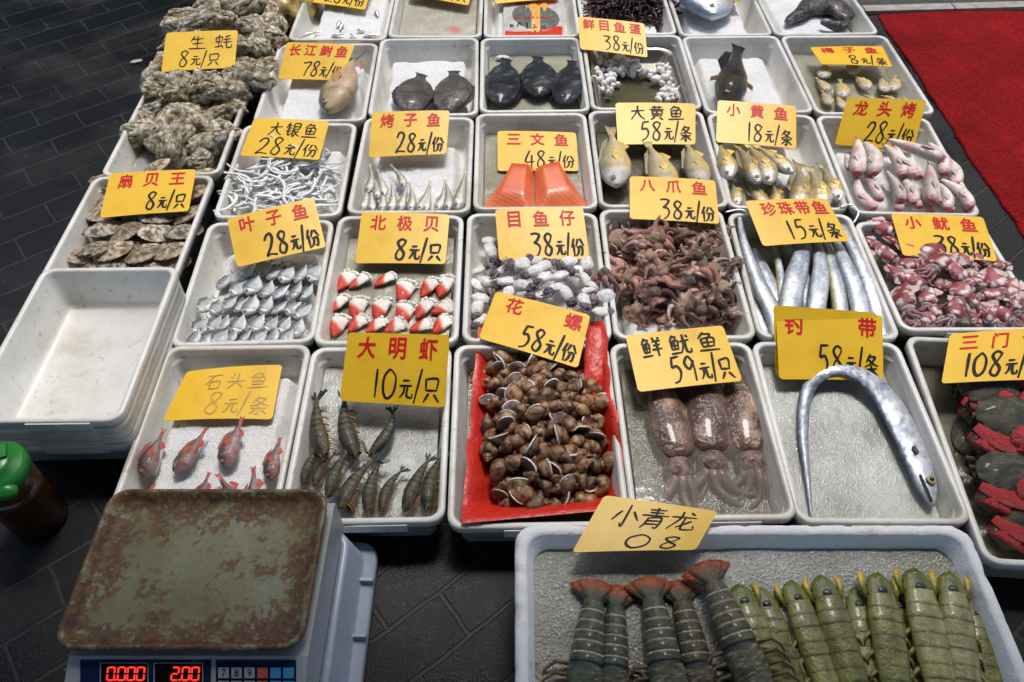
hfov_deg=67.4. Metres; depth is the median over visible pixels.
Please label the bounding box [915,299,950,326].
squid
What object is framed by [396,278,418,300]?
clam meat
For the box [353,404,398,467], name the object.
tiger shrimp
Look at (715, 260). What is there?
baby octopus
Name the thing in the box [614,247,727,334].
crushed ice
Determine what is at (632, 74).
roe lobe
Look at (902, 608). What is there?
mantis shrimp
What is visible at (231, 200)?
noodle fish
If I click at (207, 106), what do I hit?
oyster
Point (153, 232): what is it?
scallop
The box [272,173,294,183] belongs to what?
noodle fish
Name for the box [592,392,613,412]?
sea snail
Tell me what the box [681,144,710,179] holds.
yellow croaker
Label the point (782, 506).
seafood tray
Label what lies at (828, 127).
seafood tray
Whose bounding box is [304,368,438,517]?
crushed ice
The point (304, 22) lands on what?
seafood tray
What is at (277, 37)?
oyster
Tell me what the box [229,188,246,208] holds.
noodle fish
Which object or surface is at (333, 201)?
noodle fish
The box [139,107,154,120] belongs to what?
oyster
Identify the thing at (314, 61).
price card
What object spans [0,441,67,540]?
tea jar
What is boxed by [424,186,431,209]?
slim pale fish
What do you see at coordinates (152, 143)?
oyster
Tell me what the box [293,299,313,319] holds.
leaf fish
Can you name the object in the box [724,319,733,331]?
baby octopus
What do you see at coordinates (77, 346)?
empty tray
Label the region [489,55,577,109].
crushed ice
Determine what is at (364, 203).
slim pale fish
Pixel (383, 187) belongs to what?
slim pale fish
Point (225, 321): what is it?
leaf fish
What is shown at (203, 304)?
leaf fish
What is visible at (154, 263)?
scallop
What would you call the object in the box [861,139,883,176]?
soft pink fish
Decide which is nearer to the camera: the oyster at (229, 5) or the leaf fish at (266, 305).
the leaf fish at (266, 305)
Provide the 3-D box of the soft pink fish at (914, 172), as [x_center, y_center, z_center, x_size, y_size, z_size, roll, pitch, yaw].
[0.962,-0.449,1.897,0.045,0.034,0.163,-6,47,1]
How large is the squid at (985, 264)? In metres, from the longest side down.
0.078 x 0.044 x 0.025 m
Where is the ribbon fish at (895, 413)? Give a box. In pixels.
[797,364,937,516]
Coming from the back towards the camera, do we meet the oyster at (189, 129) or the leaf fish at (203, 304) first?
the oyster at (189, 129)
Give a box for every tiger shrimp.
[296,452,318,488]
[309,389,349,469]
[310,450,341,488]
[324,449,348,502]
[336,451,384,525]
[337,390,380,472]
[337,478,364,514]
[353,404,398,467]
[362,455,389,517]
[369,464,410,517]
[387,452,438,516]
[420,448,449,524]
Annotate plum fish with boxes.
[814,77,830,90]
[817,65,831,78]
[821,90,834,104]
[834,79,850,97]
[836,95,845,108]
[846,65,859,74]
[853,74,872,89]
[878,75,889,92]
[888,74,901,90]
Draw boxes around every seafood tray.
[42,176,213,292]
[103,95,248,196]
[113,345,310,495]
[172,220,333,355]
[214,123,356,237]
[223,29,276,108]
[254,43,377,143]
[285,347,451,536]
[289,0,394,51]
[314,215,463,355]
[347,117,473,222]
[368,38,478,119]
[388,0,482,40]
[447,344,626,540]
[462,213,611,344]
[473,113,597,213]
[480,37,589,115]
[484,0,578,39]
[576,0,675,35]
[582,35,700,111]
[588,111,727,211]
[599,209,754,343]
[610,342,794,527]
[668,0,771,39]
[682,36,811,135]
[707,113,846,222]
[727,213,897,346]
[752,342,968,527]
[756,0,876,42]
[781,35,933,122]
[816,116,978,227]
[856,222,1023,350]
[904,337,1023,578]
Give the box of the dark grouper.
[710,43,752,100]
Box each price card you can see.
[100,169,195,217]
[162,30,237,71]
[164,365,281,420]
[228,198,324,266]
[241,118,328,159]
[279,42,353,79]
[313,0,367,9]
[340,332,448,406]
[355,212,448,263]
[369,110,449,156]
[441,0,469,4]
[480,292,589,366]
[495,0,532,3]
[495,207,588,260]
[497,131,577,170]
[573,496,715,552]
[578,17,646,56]
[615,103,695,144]
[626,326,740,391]
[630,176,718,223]
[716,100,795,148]
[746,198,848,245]
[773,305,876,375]
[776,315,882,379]
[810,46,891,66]
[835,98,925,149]
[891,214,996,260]
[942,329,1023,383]
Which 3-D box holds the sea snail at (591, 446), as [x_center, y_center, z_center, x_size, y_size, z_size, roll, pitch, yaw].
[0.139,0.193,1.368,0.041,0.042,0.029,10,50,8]
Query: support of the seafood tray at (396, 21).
on the ground
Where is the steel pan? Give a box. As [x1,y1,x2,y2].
[589,47,688,107]
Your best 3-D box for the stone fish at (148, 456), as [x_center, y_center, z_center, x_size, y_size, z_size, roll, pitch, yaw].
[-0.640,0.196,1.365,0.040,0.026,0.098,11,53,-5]
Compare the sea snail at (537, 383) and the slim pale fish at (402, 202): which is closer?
the sea snail at (537, 383)
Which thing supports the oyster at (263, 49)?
in the seafood tray at (252, 104)
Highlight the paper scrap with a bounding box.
[130,59,142,62]
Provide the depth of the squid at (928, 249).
1.66 m
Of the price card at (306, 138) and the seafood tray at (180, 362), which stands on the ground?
the seafood tray at (180, 362)
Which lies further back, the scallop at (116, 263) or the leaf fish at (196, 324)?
the scallop at (116, 263)
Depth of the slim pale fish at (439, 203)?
1.81 m
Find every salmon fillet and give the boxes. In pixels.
[484,163,533,206]
[535,161,587,206]
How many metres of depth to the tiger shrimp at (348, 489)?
1.30 m
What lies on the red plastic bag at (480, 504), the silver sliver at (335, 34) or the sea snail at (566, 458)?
the sea snail at (566, 458)
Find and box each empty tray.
[0,267,178,428]
[0,281,180,436]
[0,286,183,441]
[0,292,185,447]
[22,331,174,460]
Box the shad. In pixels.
[318,50,366,114]
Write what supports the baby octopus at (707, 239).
on the baby octopus at (678, 248)
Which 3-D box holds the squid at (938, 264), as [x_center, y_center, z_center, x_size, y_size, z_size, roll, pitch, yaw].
[0.910,-0.163,1.637,0.124,0.039,0.068,-24,54,-20]
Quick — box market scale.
[57,489,342,681]
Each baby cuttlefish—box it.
[470,313,486,332]
[471,278,490,296]
[471,293,493,305]
[471,301,483,321]
[473,262,494,275]
[478,276,499,291]
[481,236,497,247]
[483,242,502,268]
[487,266,511,279]
[488,281,506,292]
[496,276,525,285]
[501,257,530,271]
[503,285,516,295]
[512,279,539,292]
[517,264,543,279]
[521,253,533,262]
[523,289,552,300]
[530,256,550,264]
[532,271,551,287]
[537,258,560,271]
[540,281,563,297]
[549,267,568,281]
[550,266,579,280]
[552,256,577,270]
[559,284,579,309]
[565,262,583,277]
[573,287,594,298]
[577,293,592,313]
[579,256,593,278]
[579,272,591,293]
[584,281,601,293]
[589,289,615,309]
[592,307,617,316]
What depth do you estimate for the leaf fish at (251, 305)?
1.60 m
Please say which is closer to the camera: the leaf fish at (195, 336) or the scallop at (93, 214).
the leaf fish at (195, 336)
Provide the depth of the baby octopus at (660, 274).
1.60 m
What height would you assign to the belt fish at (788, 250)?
0.019 m
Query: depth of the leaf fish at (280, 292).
1.63 m
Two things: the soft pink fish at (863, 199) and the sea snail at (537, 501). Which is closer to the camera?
the sea snail at (537, 501)
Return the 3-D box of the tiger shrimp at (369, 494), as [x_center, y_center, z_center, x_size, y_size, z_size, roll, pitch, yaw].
[-0.235,0.251,1.313,0.059,0.021,0.131,11,50,-3]
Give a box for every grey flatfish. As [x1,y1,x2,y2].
[391,72,433,110]
[431,70,474,111]
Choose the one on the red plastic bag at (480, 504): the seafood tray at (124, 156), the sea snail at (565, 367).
the sea snail at (565, 367)
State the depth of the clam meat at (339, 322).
1.59 m
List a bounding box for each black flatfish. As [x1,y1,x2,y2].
[485,58,522,105]
[519,56,556,97]
[549,60,587,105]
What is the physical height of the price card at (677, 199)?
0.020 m
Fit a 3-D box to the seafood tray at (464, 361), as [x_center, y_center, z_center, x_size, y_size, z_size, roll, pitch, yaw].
[0.041,0.183,1.416,0.302,0.085,0.402,-1,49,-1]
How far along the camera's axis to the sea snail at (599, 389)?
1.45 m
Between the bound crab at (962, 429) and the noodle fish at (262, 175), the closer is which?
the bound crab at (962, 429)
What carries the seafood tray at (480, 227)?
on the ground
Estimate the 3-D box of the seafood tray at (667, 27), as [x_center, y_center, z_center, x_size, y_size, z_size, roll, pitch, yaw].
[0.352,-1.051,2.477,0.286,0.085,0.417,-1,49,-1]
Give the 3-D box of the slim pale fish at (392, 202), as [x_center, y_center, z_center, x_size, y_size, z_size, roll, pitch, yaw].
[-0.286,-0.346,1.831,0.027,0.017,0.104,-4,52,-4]
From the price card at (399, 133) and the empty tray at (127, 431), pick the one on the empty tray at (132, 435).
the empty tray at (127, 431)
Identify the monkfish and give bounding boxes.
[784,0,854,31]
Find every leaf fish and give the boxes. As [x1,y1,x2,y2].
[186,326,201,342]
[191,314,211,335]
[196,296,215,312]
[200,328,220,341]
[206,313,223,332]
[209,296,225,315]
[210,325,232,341]
[216,270,233,290]
[217,312,231,330]
[221,295,240,310]
[227,330,236,340]
[229,278,246,296]
[229,310,248,334]
[233,296,250,311]
[237,327,253,340]
[238,264,253,277]
[241,292,259,315]
[242,272,265,294]
[247,310,267,332]
[249,329,271,340]
[253,259,277,276]
[257,278,276,297]
[257,294,275,314]
[262,313,280,331]
[265,260,287,279]
[265,325,278,339]
[271,298,289,313]
[272,282,292,299]
[277,262,297,283]
[277,314,294,332]
[278,328,296,339]
[284,299,304,315]
[289,278,304,299]
[289,315,307,336]
[293,262,308,283]
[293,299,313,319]
[298,283,315,300]
[305,260,321,281]
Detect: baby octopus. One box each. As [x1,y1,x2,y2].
[590,266,626,290]
[600,238,630,255]
[602,250,640,275]
[608,220,630,255]
[610,236,640,266]
[613,267,648,303]
[617,261,648,279]
[621,219,645,236]
[621,236,651,259]
[622,277,648,312]
[622,299,664,329]
[628,215,673,245]
[631,234,666,249]
[635,248,679,268]
[637,283,678,309]
[642,264,685,287]
[647,220,677,237]
[647,308,675,330]
[652,226,675,254]
[655,241,683,274]
[661,253,689,273]
[662,287,698,324]
[664,306,703,328]
[668,227,696,246]
[670,267,694,293]
[675,245,708,257]
[676,222,708,238]
[676,241,706,267]
[679,260,718,283]
[679,289,719,327]
[683,232,724,254]
[686,276,726,302]
[692,274,740,289]
[694,256,730,284]
[700,229,733,257]
[704,315,731,326]
[705,283,736,306]
[710,303,742,322]
[717,224,739,242]
[718,256,743,271]
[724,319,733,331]
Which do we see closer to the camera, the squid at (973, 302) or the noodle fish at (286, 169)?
the squid at (973, 302)
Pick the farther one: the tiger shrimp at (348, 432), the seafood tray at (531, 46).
the seafood tray at (531, 46)
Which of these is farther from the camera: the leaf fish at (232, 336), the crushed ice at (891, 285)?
the crushed ice at (891, 285)
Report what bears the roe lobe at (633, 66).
in the steel pan
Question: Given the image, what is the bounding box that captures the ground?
[0,0,1023,681]
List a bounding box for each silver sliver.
[298,31,319,38]
[331,33,343,36]
[363,33,380,37]
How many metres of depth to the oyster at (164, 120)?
1.97 m
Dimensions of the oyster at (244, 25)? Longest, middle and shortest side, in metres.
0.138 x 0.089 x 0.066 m
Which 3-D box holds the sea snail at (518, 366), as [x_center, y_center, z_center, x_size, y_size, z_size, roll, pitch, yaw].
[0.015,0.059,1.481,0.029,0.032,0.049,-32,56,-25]
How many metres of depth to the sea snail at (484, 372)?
1.50 m
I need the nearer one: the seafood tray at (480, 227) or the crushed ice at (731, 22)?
the seafood tray at (480, 227)
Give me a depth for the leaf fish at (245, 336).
1.54 m
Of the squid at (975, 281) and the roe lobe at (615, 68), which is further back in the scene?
the roe lobe at (615, 68)
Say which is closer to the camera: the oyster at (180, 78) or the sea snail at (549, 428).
the sea snail at (549, 428)
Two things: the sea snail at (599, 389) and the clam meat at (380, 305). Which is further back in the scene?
the clam meat at (380, 305)
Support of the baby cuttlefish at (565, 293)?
on the crushed ice at (573, 283)
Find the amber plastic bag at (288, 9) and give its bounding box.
[262,0,318,34]
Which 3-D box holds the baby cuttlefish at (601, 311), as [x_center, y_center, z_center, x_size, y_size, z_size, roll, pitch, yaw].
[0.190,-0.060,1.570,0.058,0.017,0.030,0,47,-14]
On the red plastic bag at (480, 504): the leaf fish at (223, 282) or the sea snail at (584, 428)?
the sea snail at (584, 428)
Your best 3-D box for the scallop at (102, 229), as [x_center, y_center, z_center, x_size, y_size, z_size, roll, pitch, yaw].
[-0.942,-0.259,1.774,0.092,0.026,0.087,-8,33,-8]
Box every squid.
[634,387,699,507]
[678,383,757,506]
[723,369,769,509]
[865,236,893,263]
[866,216,897,250]
[870,244,900,265]
[881,236,897,247]
[882,257,920,280]
[884,264,900,278]
[890,283,931,324]
[894,269,929,292]
[895,241,913,249]
[900,243,944,266]
[902,311,937,326]
[913,252,967,285]
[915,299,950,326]
[916,263,927,278]
[916,287,942,314]
[932,277,953,294]
[934,295,970,326]
[938,279,975,316]
[946,262,974,292]
[954,252,981,271]
[966,268,987,287]
[967,296,981,315]
[969,277,986,286]
[969,307,982,326]
[971,302,1008,326]
[972,252,992,268]
[973,288,1008,301]
[979,260,1012,271]
[979,267,1011,305]
[988,300,1022,326]
[999,277,1023,307]
[1003,291,1023,323]
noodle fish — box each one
[213,192,238,211]
[217,190,245,196]
[223,172,252,187]
[227,163,257,172]
[228,194,235,211]
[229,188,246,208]
[232,181,252,191]
[232,189,242,192]
[232,192,248,206]
[234,164,245,183]
[236,207,262,210]
[238,175,268,182]
[240,183,254,213]
[241,204,276,210]
[242,179,250,205]
[243,199,270,203]
[246,160,278,170]
[247,202,257,211]
[249,192,265,204]
[251,172,281,185]
[251,183,269,186]
[251,204,265,208]
[253,157,270,179]
[253,187,273,202]
[254,190,273,203]
[254,194,282,204]
[255,182,281,186]
[255,186,278,194]
[255,187,281,196]
[256,196,279,203]
[257,157,277,160]
[258,183,267,204]
[260,178,294,182]
[266,167,281,184]
[266,173,286,195]
[267,164,293,174]
[268,192,300,199]
[271,158,290,166]
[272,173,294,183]
[272,187,290,198]
[273,166,298,172]
[274,195,294,202]
[278,158,292,167]
[282,158,308,163]
[282,164,288,179]
[282,183,297,203]
[287,182,321,186]
[289,177,310,183]
[290,182,313,190]
[292,144,302,168]
[293,164,315,181]
[294,178,315,197]
[296,189,323,199]
[298,161,316,166]
[298,167,319,180]
[298,198,334,200]
[303,186,329,195]
[306,187,325,203]
[308,188,338,202]
[310,164,339,169]
[310,167,322,182]
[311,176,328,197]
[315,170,341,181]
[316,148,324,164]
[316,204,337,206]
[318,169,340,175]
[319,183,337,195]
[321,161,345,165]
[323,182,340,203]
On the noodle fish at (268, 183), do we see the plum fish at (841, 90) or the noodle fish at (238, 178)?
the noodle fish at (238, 178)
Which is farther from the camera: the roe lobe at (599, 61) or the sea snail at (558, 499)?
the roe lobe at (599, 61)
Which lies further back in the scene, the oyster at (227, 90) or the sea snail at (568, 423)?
the oyster at (227, 90)
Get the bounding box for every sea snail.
[470,369,491,378]
[478,394,500,410]
[479,441,497,461]
[480,413,495,436]
[481,428,508,445]
[482,377,501,394]
[484,360,493,375]
[489,458,508,483]
[489,481,499,499]
[491,361,510,377]
[491,489,517,506]
[492,354,506,373]
[492,409,517,423]
[493,350,512,366]
[494,408,500,416]
[494,474,511,488]
[495,376,507,392]
[496,387,508,409]
[496,415,518,434]
[497,435,517,453]
[499,477,530,493]
[502,400,529,419]
[503,455,513,476]
[504,383,523,401]
[504,454,523,471]
[507,373,522,384]
[508,361,527,375]
[508,372,528,379]
[508,434,527,449]
[509,485,535,504]
[512,353,526,362]
[512,451,523,475]
[514,424,530,439]
[517,379,534,394]
[519,435,540,457]
[520,457,540,483]
[521,404,546,424]
[522,385,541,404]
[524,352,540,366]
[525,494,551,508]
[527,364,541,376]
[527,373,548,388]
[527,400,549,419]
[530,420,545,440]
[532,441,551,463]
[533,381,541,387]
[534,477,552,497]
[535,387,560,403]
[537,359,547,368]
[537,458,552,477]
[539,368,555,379]
[542,378,566,394]
[543,419,557,438]
[547,359,558,370]
[547,461,563,483]
[548,400,566,420]
[549,444,566,461]
[550,474,575,495]
[550,492,570,516]
[551,424,568,445]
[552,368,565,381]
[555,363,575,370]
[557,415,577,431]
[558,452,573,463]
[559,391,575,400]
[559,463,580,482]
[561,400,577,417]
[561,456,592,472]
[562,491,586,502]
[563,444,579,455]
[564,370,580,387]
[566,377,581,395]
[568,434,586,447]
[572,401,590,420]
[573,420,592,438]
[573,448,592,464]
[574,394,597,410]
[574,473,597,492]
[579,373,586,394]
[580,378,597,394]
[582,413,604,429]
[582,439,600,458]
[582,493,598,512]
[587,429,608,448]
[587,453,601,476]
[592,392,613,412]
[595,474,610,496]
[596,385,601,392]
[600,451,613,471]
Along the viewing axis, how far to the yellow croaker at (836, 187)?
1.83 m
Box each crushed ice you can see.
[131,120,234,171]
[153,378,297,488]
[211,254,322,340]
[245,151,345,213]
[279,67,367,119]
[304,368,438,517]
[314,0,389,38]
[332,236,453,340]
[374,148,462,210]
[385,61,468,112]
[399,0,476,35]
[484,134,583,206]
[486,248,590,320]
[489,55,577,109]
[494,3,565,34]
[582,1,656,32]
[596,132,694,204]
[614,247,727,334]
[673,0,746,33]
[695,58,781,110]
[722,143,788,205]
[739,240,850,310]
[761,0,849,33]
[763,366,939,517]
[792,54,901,111]
[834,151,940,212]
[873,248,1003,326]
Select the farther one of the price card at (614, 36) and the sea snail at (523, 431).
the price card at (614, 36)
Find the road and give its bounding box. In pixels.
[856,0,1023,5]
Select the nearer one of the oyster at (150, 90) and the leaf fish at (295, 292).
the leaf fish at (295, 292)
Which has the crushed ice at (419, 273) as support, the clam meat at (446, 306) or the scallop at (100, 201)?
the clam meat at (446, 306)
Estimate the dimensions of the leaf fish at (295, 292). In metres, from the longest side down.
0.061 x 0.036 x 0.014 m
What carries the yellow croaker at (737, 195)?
in the seafood tray at (809, 149)
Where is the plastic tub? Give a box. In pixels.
[319,533,377,681]
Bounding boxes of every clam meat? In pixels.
[330,313,351,337]
[333,293,351,312]
[337,268,359,291]
[348,312,370,332]
[349,271,372,289]
[349,295,370,317]
[365,315,388,332]
[372,296,393,318]
[374,271,397,286]
[384,316,407,332]
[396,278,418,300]
[396,299,417,321]
[409,318,433,331]
[415,297,436,319]
[420,276,442,297]
[430,299,452,314]
[432,313,452,333]
[435,273,454,297]
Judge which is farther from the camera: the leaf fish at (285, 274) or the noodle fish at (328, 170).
the noodle fish at (328, 170)
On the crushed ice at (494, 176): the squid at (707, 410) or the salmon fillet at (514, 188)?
the salmon fillet at (514, 188)
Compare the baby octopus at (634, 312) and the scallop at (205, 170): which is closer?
the baby octopus at (634, 312)
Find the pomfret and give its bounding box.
[679,0,734,20]
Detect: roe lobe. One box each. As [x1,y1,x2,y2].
[595,58,602,65]
[600,80,607,86]
[600,86,604,94]
[605,89,611,96]
[610,77,615,82]
[612,66,618,73]
[613,54,619,59]
[629,71,635,78]
[630,64,637,69]
[640,68,645,75]
[650,76,658,82]
[659,80,665,86]
[663,92,669,99]
[664,73,669,80]
[665,86,670,92]
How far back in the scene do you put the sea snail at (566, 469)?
1.32 m
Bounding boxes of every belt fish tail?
[725,209,750,215]
[840,203,859,223]
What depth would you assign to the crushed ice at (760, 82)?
2.20 m
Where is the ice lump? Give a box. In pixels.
[495,55,509,59]
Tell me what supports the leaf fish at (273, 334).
on the crushed ice at (299, 259)
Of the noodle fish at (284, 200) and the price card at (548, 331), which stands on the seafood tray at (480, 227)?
the price card at (548, 331)
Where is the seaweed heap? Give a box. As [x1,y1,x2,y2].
[581,0,681,26]
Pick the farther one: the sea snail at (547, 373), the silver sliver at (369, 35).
the silver sliver at (369, 35)
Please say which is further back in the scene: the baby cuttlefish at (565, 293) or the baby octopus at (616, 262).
the baby octopus at (616, 262)
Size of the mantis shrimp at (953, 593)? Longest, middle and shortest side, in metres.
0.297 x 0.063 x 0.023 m
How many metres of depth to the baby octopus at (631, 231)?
1.75 m
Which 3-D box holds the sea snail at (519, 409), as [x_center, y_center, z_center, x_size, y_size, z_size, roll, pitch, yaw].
[0.007,0.127,1.402,0.049,0.030,0.032,7,50,6]
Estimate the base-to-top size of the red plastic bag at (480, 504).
0.079 m
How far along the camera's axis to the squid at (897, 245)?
1.69 m
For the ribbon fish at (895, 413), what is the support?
on the crushed ice at (858, 469)
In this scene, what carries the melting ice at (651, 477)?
on the seafood tray at (782, 506)
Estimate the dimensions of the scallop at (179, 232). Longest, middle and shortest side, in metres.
0.088 x 0.087 x 0.025 m
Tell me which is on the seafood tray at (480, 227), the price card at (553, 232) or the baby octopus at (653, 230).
the price card at (553, 232)
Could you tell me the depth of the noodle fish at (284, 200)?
1.80 m
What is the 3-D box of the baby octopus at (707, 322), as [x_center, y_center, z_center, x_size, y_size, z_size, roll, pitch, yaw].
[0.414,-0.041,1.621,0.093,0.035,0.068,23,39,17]
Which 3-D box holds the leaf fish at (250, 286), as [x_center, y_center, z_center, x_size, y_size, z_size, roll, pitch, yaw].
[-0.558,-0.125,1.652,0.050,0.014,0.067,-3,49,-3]
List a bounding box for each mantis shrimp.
[730,582,785,681]
[759,587,804,681]
[774,580,838,681]
[802,575,874,681]
[843,587,879,681]
[857,571,917,681]
[892,567,954,681]
[897,594,923,681]
[928,570,987,681]
[968,599,1002,681]
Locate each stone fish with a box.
[137,429,166,477]
[172,426,208,473]
[195,472,211,488]
[214,472,238,488]
[217,416,244,468]
[244,466,263,488]
[262,436,282,480]
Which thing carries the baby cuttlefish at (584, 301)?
in the seafood tray at (480, 227)
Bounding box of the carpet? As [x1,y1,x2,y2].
[877,11,1023,238]
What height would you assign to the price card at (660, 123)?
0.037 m
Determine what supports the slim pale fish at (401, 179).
on the crushed ice at (419, 172)
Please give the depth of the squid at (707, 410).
1.40 m
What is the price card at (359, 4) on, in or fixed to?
on the crushed ice at (367, 20)
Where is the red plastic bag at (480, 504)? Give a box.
[461,321,623,523]
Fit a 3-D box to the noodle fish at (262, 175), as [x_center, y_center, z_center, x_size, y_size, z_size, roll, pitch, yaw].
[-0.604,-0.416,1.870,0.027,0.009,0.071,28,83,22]
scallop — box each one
[67,248,90,264]
[75,241,107,256]
[78,258,103,267]
[81,220,121,237]
[83,241,110,257]
[86,205,116,221]
[87,174,106,189]
[89,239,133,261]
[95,195,104,206]
[96,256,138,267]
[105,219,143,240]
[117,215,135,222]
[122,242,160,263]
[130,235,150,249]
[134,223,172,242]
[135,212,177,223]
[136,259,166,266]
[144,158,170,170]
[150,241,184,260]
[153,239,181,245]
[163,223,203,239]
[165,256,191,269]
[170,205,198,226]
[191,184,206,199]
[195,168,213,171]
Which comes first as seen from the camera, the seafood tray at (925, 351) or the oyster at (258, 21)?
the seafood tray at (925, 351)
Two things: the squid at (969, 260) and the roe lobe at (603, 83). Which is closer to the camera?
the squid at (969, 260)
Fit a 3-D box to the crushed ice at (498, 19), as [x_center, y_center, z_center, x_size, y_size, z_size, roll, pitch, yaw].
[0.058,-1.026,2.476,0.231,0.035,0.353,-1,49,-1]
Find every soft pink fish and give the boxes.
[844,154,848,170]
[849,136,866,176]
[852,175,877,210]
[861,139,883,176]
[864,171,884,201]
[881,137,946,162]
[881,142,907,178]
[883,166,906,202]
[889,184,904,211]
[892,144,922,180]
[899,178,919,205]
[906,180,923,208]
[920,188,934,212]
[922,160,940,204]
[926,140,952,176]
[936,198,954,212]
[938,176,975,209]
[940,182,954,210]
[949,156,963,183]
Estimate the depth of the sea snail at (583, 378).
1.46 m
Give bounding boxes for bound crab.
[947,380,1023,425]
[951,416,979,463]
[962,451,1023,517]
[965,396,1023,456]
[985,509,1023,553]
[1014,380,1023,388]
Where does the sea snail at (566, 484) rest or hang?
on the red plastic bag at (480, 504)
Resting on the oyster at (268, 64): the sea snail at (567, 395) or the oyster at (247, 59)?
the oyster at (247, 59)
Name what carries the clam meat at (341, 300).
on the crushed ice at (419, 273)
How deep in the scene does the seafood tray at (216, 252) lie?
1.66 m
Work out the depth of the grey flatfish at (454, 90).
2.08 m
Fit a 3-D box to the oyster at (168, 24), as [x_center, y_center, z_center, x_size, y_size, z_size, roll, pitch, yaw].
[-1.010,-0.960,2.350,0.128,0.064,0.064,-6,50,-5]
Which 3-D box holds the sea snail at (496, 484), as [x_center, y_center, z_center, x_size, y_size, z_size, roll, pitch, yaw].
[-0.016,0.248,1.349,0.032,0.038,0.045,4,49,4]
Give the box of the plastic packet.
[503,0,563,34]
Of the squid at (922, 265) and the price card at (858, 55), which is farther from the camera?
the price card at (858, 55)
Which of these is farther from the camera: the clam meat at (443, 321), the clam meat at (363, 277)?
the clam meat at (363, 277)
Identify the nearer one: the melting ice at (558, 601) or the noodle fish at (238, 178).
the melting ice at (558, 601)
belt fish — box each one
[737,217,778,333]
[739,274,769,341]
[752,248,777,300]
[772,245,784,302]
[779,243,809,306]
[781,244,810,306]
[806,243,829,308]
[822,242,848,309]
[831,242,869,311]
[840,223,887,335]
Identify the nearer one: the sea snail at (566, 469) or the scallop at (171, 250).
the sea snail at (566, 469)
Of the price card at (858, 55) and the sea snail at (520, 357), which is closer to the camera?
the sea snail at (520, 357)
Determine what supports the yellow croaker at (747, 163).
on the crushed ice at (780, 184)
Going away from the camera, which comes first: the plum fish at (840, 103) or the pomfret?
the plum fish at (840, 103)
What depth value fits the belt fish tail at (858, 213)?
1.77 m
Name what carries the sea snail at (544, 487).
on the red plastic bag at (480, 504)
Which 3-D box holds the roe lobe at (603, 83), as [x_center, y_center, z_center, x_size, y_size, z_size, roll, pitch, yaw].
[0.264,-0.737,2.208,0.021,0.026,0.020,-33,73,-3]
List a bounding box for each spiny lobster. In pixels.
[535,578,613,681]
[602,584,648,681]
[623,576,717,681]
[663,579,734,681]
[681,559,807,681]
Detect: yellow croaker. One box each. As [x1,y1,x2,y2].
[598,125,631,187]
[642,141,678,177]
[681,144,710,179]
[714,142,737,178]
[727,180,743,204]
[732,143,761,184]
[738,175,769,199]
[744,144,778,184]
[749,144,794,174]
[766,181,783,199]
[786,159,813,198]
[803,165,832,204]
[815,162,845,202]
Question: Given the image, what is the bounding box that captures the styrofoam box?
[515,525,1023,681]
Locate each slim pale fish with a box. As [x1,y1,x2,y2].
[359,192,368,210]
[364,164,374,192]
[368,192,376,210]
[372,179,380,198]
[376,168,388,195]
[377,195,387,210]
[387,182,396,210]
[389,163,406,186]
[397,183,408,210]
[407,182,416,209]
[416,181,430,209]
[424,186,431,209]
[434,182,444,209]
[443,178,452,209]
[452,169,466,209]
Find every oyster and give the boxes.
[119,119,142,147]
[119,120,153,140]
[138,99,167,116]
[139,57,162,87]
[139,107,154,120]
[141,76,161,100]
[142,131,188,153]
[146,110,178,140]
[149,71,168,88]
[154,51,163,59]
[154,102,205,120]
[155,119,189,168]
[157,30,176,51]
[158,85,179,105]
[159,16,185,35]
[166,6,195,16]
[167,69,190,102]
[177,12,218,31]
[179,114,197,142]
[180,106,220,133]
[185,129,227,156]
[186,148,214,169]
[188,81,219,103]
[190,66,209,84]
[191,0,220,13]
[192,0,210,8]
[194,102,212,109]
[204,104,234,120]
[207,72,229,84]
[207,80,253,101]
[208,69,220,75]
[211,9,237,29]
[212,101,221,105]
[215,118,232,128]
[219,0,238,12]
[220,61,276,92]
[220,98,248,119]
[223,71,240,80]
[224,124,242,143]
[235,0,265,17]
[235,16,252,34]
[235,56,259,65]
[236,34,250,53]
[236,37,270,57]
[243,13,267,37]
[248,91,257,102]
[252,41,275,58]
[254,56,278,72]
[258,0,269,14]
[259,11,288,32]
[263,23,288,49]
[265,0,279,13]
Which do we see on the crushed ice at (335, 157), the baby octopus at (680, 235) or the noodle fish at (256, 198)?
the noodle fish at (256, 198)
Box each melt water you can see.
[94,204,199,263]
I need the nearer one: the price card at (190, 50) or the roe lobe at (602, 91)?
the price card at (190, 50)
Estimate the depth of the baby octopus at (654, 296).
1.59 m
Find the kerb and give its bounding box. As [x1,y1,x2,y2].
[860,1,1023,14]
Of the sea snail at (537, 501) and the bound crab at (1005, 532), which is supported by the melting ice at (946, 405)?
the bound crab at (1005, 532)
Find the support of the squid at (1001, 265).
in the seafood tray at (906, 333)
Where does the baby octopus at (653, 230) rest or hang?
on the crushed ice at (630, 327)
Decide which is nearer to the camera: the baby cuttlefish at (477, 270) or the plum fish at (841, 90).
the baby cuttlefish at (477, 270)
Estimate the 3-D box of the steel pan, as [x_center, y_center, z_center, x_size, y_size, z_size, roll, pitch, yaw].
[0.359,-0.737,2.217,0.256,0.047,0.350,0,49,0]
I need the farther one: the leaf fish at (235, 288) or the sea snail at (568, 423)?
the leaf fish at (235, 288)
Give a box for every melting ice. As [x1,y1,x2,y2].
[533,548,958,681]
[621,370,770,514]
[920,366,1023,559]
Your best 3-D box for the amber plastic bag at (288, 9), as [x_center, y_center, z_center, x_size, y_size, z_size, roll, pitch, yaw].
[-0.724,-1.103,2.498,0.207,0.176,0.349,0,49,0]
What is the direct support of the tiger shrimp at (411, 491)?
on the crushed ice at (413, 440)

